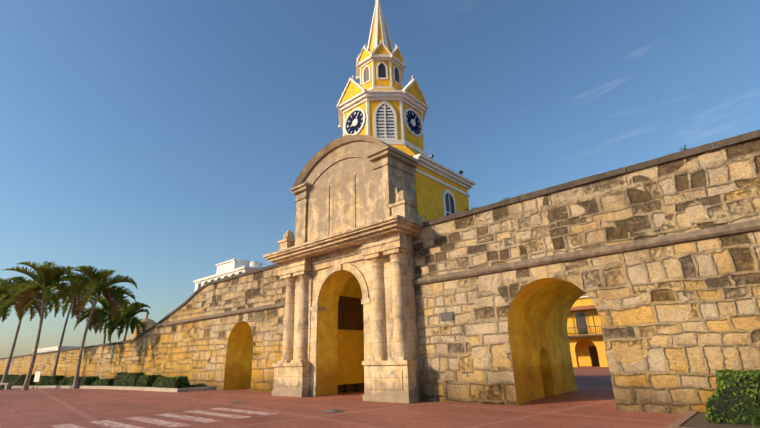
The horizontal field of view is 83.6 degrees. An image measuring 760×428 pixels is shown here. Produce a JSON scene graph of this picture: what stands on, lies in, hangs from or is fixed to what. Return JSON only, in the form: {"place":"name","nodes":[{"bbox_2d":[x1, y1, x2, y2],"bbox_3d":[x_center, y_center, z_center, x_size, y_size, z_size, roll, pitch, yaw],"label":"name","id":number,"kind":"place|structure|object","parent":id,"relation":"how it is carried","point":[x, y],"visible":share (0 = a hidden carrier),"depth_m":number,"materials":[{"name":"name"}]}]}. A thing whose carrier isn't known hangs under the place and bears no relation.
{"place":"outdoors","nodes":[
{"label":"outdoors","id":0,"kind":"place"},
{"bbox_2d":[33,346,85,352],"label":"buildings","id":1,"kind":"structure","parent":0,"point":[49,349],"depth_m":114.63,"materials":[{"name":"white paint"}]},
{"bbox_2d":[122,313,155,340],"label":"building","id":2,"kind":"structure","parent":0,"point":[150,322],"depth_m":100.77,"materials":[{"name":"beige paint"}]},
{"bbox_2d":[0,264,285,392],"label":"wall","id":3,"kind":"structure","parent":0,"point":[225,333],"depth_m":28.43,"materials":[{"name":"stone"}]},
{"bbox_2d":[128,145,687,339],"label":"wall weeds","id":4,"kind":"object","parent":3,"relation":"on","point":[685,148],"depth_m":12.52,"materials":[{"name":"green plant"}]},
{"bbox_2d":[194,259,263,291],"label":"white building","id":5,"kind":"structure","parent":0,"point":[231,267],"depth_m":96.39,"materials":[{"name":"paint"}]},
{"bbox_2d":[0,366,682,427],"bbox_3d":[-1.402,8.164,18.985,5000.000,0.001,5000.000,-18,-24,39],"label":"ground","id":6,"kind":"structure","parent":0,"point":[590,402],"depth_m":14.19,"materials":[{"name":"red brick"}]},
{"bbox_2d":[33,371,40,388],"bbox_3d":[-27.655,13.369,34.269,0.680,1.390,0.060,-9,-20,20],"label":"info sign","id":7,"kind":"object","parent":6,"relation":"on","point":[37,376],"visible":1,"depth_m":34.29,"materials":[{"name":"metal"}]},
{"bbox_2d":[0,261,149,390],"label":"palms","id":8,"kind":"object","parent":6,"relation":"on","point":[22,295],"visible":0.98,"depth_m":35.18,"materials":[{"name":"green plant"}]},
{"bbox_2d":[0,372,189,387],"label":"hedges","id":9,"kind":"object","parent":6,"relation":"on","point":[139,379],"visible":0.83,"depth_m":31.62,"materials":[{"name":"green plant"}]},
{"bbox_2d":[52,408,278,427],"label":"zebra","id":10,"kind":"object","parent":6,"relation":"on","point":[109,423],"visible":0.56,"depth_m":12.94,"materials":[{"name":"paint"}]},
{"bbox_2d":[230,401,344,411],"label":"drain covers","id":11,"kind":"object","parent":6,"relation":"on","point":[335,410],"visible":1,"depth_m":13.98,"materials":[{"name":"metal"}]},
{"bbox_2d":[263,134,423,403],"bbox_3d":[-1.739,2.171,20.823,9.400,12.546,3.100,-18,-24,39],"label":"portal","id":12,"kind":"object","parent":6,"relation":"on","point":[359,218],"visible":1,"depth_m":20.22,"materials":[{"name":"stone"}]},
{"bbox_2d":[337,296,363,393],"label":"gate doors","id":13,"kind":"structure","parent":6,"relation":"on","point":[350,343],"depth_m":22.66,"materials":[{"name":"paint"}]},
{"bbox_2d":[0,383,759,427],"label":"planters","id":14,"kind":"object","parent":6,"relation":"on","point":[692,419],"visible":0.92,"depth_m":10.77,"materials":[{"name":"concrete"}]},
{"bbox_2d":[337,129,759,413],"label":"wall","id":15,"kind":"structure","parent":6,"relation":"on","point":[501,287],"depth_m":13.10,"materials":[{"name":"stone"}]},
{"bbox_2d":[337,0,475,221],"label":"tower","id":16,"kind":"structure","parent":15,"relation":"on","point":[380,102],"depth_m":23.80,"materials":[{"name":"yellow paint"}]},
{"bbox_2d":[567,293,608,366],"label":"yellow building","id":17,"kind":"structure","parent":6,"relation":"on","point":[586,339],"depth_m":50.11,"materials":[{"name":"yellow paint"}]},
{"bbox_2d":[705,369,759,427],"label":"bush","id":18,"kind":"object","parent":6,"relation":"on","point":[734,398],"visible":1,"depth_m":9.12,"materials":[{"name":"green plant"}]},
{"bbox_2d":[0,0,759,357],"label":"sky","id":19,"kind":"structure","parent":0,"point":[159,144],"materials":[{"name":"blue"}]}
]}

